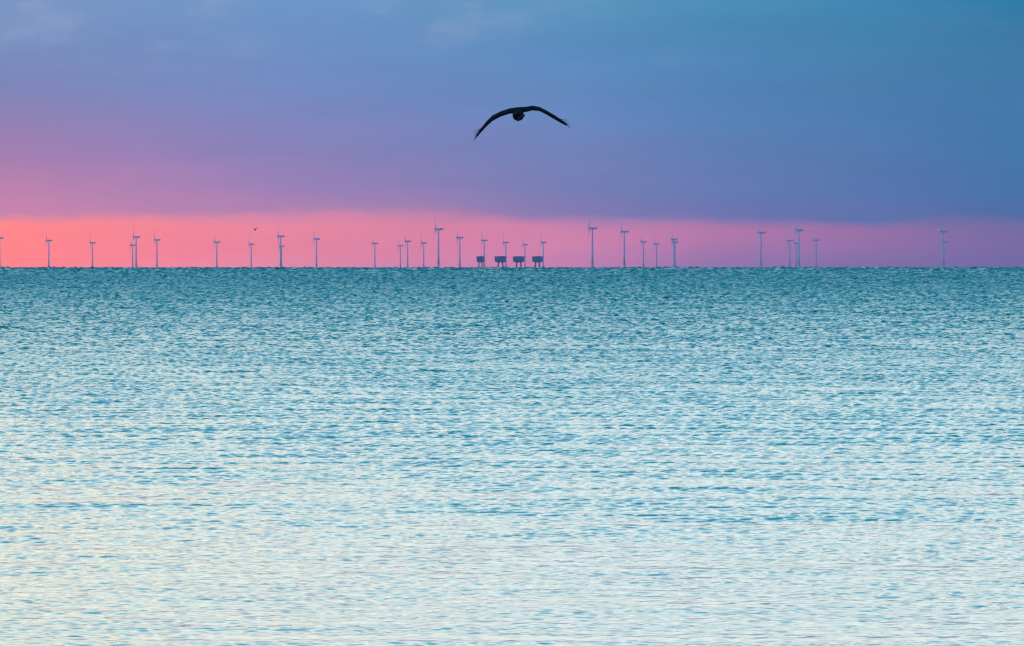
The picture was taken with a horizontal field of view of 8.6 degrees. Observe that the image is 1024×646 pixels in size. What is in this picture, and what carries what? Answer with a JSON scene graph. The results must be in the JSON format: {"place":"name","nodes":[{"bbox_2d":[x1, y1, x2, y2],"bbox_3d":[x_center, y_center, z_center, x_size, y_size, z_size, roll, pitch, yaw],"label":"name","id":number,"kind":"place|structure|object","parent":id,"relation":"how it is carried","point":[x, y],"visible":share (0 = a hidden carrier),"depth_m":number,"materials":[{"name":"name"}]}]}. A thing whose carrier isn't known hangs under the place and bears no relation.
{"place":"outdoors","nodes":[
{"label":"outdoors","id":0,"kind":"place"},
{"bbox_2d":[0,266,1023,645],"bbox_3d":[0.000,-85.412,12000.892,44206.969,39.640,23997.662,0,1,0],"label":"water","id":1,"kind":"structure","parent":0,"point":[510,456],"depth_m":122.50,"materials":[{"name":"teal liquid"}]},
{"bbox_2d":[44,221,51,266],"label":"wind turbine","id":2,"kind":"object","parent":1,"relation":"in","point":[49,265],"visible":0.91,"depth_m":17851.71,"materials":[{"name":"metal"}]},
{"bbox_2d":[89,237,95,265],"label":"wind turbine","id":3,"kind":"object","parent":1,"relation":"in","point":[90,242],"visible":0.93,"depth_m":19002.53,"materials":[{"name":"metal"}]},
{"bbox_2d":[129,236,134,266],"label":"wind turbine","id":4,"kind":"object","parent":1,"relation":"in","point":[132,245],"visible":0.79,"depth_m":20267.15,"materials":[{"name":"metal"}]},
{"bbox_2d":[132,225,139,266],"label":"wind turbine","id":5,"kind":"object","parent":1,"relation":"in","point":[136,237],"visible":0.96,"depth_m":16325.02,"materials":[{"name":"metal"}]},
{"bbox_2d":[153,230,160,266],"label":"wind turbine","id":6,"kind":"object","parent":1,"relation":"in","point":[156,240],"visible":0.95,"depth_m":17572.12,"materials":[{"name":"metal"}]},
{"bbox_2d":[213,223,219,266],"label":"wind turbine","id":7,"kind":"object","parent":1,"relation":"in","point":[216,242],"visible":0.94,"depth_m":18654.32,"materials":[{"name":"metal"}]},
{"bbox_2d":[247,243,253,266],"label":"wind turbine","id":8,"kind":"object","parent":1,"relation":"in","point":[249,244],"visible":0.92,"depth_m":19748.22,"materials":[{"name":"metal"}]},
{"bbox_2d":[276,226,284,266],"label":"wind turbine","id":9,"kind":"object","parent":1,"relation":"in","point":[280,236],"visible":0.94,"depth_m":16019.35,"materials":[{"name":"metal"}]},
{"bbox_2d":[312,238,319,266],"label":"wind turbine","id":10,"kind":"object","parent":1,"relation":"in","point":[314,239],"visible":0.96,"depth_m":17156.38,"materials":[{"name":"metal"}]},
{"bbox_2d":[371,242,377,266],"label":"wind turbine","id":11,"kind":"object","parent":1,"relation":"in","point":[372,243],"visible":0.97,"depth_m":19327.93,"materials":[{"name":"metal"}]},
{"bbox_2d":[397,233,402,266],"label":"wind turbine","id":12,"kind":"object","parent":1,"relation":"in","point":[400,252],"visible":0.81,"depth_m":20618.68,"materials":[{"name":"metal"}]},
{"bbox_2d":[404,237,410,266],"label":"wind turbine","id":13,"kind":"object","parent":1,"relation":"in","point":[405,241],"visible":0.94,"depth_m":18234.31,"materials":[{"name":"metal"}]},
{"bbox_2d":[419,230,426,266],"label":"wind turbine","id":14,"kind":"object","parent":1,"relation":"in","point":[423,243],"visible":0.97,"depth_m":19161.88,"materials":[{"name":"metal"}]},
{"bbox_2d":[432,208,442,266],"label":"wind turbine","id":15,"kind":"object","parent":1,"relation":"in","point":[438,262],"visible":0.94,"depth_m":13552.75,"materials":[{"name":"metal"}]},
{"bbox_2d":[455,226,463,266],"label":"wind turbine","id":16,"kind":"object","parent":1,"relation":"in","point":[457,237],"visible":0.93,"depth_m":16580.19,"materials":[{"name":"metal"}]},
{"bbox_2d":[476,256,483,266],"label":"sea fort","id":17,"kind":"structure","parent":1,"relation":"in","point":[480,259],"depth_m":8994.37,"materials":[{"name":"metal"}]},
{"bbox_2d":[480,230,487,266],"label":"wind turbine","id":18,"kind":"object","parent":1,"relation":"in","point":[484,251],"visible":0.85,"depth_m":17780.45,"materials":[{"name":"metal"}]},
{"bbox_2d":[494,256,505,266],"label":"sea fort","id":19,"kind":"structure","parent":1,"relation":"in","point":[498,259],"depth_m":8992.40,"materials":[{"name":"metal"}]},
{"bbox_2d":[502,229,508,266],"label":"wind turbine","id":20,"kind":"object","parent":1,"relation":"in","point":[505,249],"visible":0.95,"depth_m":18914.71,"materials":[{"name":"metal"}]},
{"bbox_2d":[513,256,524,266],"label":"sea fort","id":21,"kind":"structure","parent":1,"relation":"in","point":[517,259],"depth_m":9042.43,"materials":[{"name":"metal"}]},
{"bbox_2d":[522,244,527,266],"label":"wind turbine","id":22,"kind":"object","parent":1,"relation":"in","point":[525,254],"visible":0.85,"depth_m":19983.77,"materials":[{"name":"metal"}]},
{"bbox_2d":[532,256,542,266],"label":"sea fort","id":23,"kind":"structure","parent":1,"relation":"in","point":[536,259],"depth_m":8993.35,"materials":[{"name":"metal"}]},
{"bbox_2d":[538,230,546,266],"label":"wind turbine","id":24,"kind":"object","parent":1,"relation":"in","point":[541,242],"visible":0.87,"depth_m":18751.27,"materials":[{"name":"metal"}]},
{"bbox_2d":[587,221,596,266],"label":"wind turbine","id":25,"kind":"object","parent":1,"relation":"in","point":[591,262],"visible":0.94,"depth_m":13294.57,"materials":[{"name":"metal"}]},
{"bbox_2d":[618,222,628,266],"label":"wind turbine","id":26,"kind":"object","parent":1,"relation":"in","point":[624,232],"visible":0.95,"depth_m":14327.59,"materials":[{"name":"metal"}]},
{"bbox_2d":[640,235,646,266],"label":"wind turbine","id":27,"kind":"object","parent":1,"relation":"in","point":[641,241],"visible":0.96,"depth_m":18428.94,"materials":[{"name":"metal"}]},
{"bbox_2d":[653,231,659,266],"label":"wind turbine","id":28,"kind":"object","parent":1,"relation":"in","point":[656,247],"visible":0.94,"depth_m":19541.01,"materials":[{"name":"metal"}]},
{"bbox_2d":[670,231,677,266],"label":"wind turbine","id":29,"kind":"object","parent":1,"relation":"in","point":[673,265],"visible":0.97,"depth_m":17372.76,"materials":[{"name":"metal"}]},
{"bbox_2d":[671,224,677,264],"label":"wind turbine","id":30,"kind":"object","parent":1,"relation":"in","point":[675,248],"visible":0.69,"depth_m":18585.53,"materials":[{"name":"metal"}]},
{"bbox_2d":[756,208,764,266],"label":"wind turbine","id":31,"kind":"object","parent":1,"relation":"in","point":[761,233],"visible":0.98,"depth_m":14639.94,"materials":[{"name":"metal"}]},
{"bbox_2d":[786,228,792,266],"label":"wind turbine","id":32,"kind":"object","parent":1,"relation":"in","point":[789,251],"visible":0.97,"depth_m":17878.16,"materials":[{"name":"metal"}]},
{"bbox_2d":[793,230,797,266],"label":"wind turbine","id":33,"kind":"object","parent":1,"relation":"in","point":[794,243],"visible":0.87,"depth_m":19230.84,"materials":[{"name":"metal"}]},
{"bbox_2d":[793,227,802,266],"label":"wind turbine","id":34,"kind":"object","parent":1,"relation":"in","point":[798,239],"visible":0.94,"depth_m":13833.62,"materials":[{"name":"metal"}]},
{"bbox_2d":[812,233,819,266],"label":"wind turbine","id":35,"kind":"object","parent":1,"relation":"in","point":[816,240],"visible":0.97,"depth_m":17689.03,"materials":[{"name":"metal"}]},
{"bbox_2d":[937,218,947,266],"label":"wind turbine","id":36,"kind":"object","parent":1,"relation":"in","point":[943,232],"visible":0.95,"depth_m":14300.97,"materials":[{"name":"metal"}]},
{"bbox_2d":[0,0,1023,267],"label":"sky","id":37,"kind":"structure","parent":0,"point":[859,126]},
{"bbox_2d":[473,106,569,141],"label":"flying gull","id":38,"kind":"object","parent":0,"point":[518,113],"visible":1,"depth_m":94.94,"materials":[{"name":"black"}]}
]}

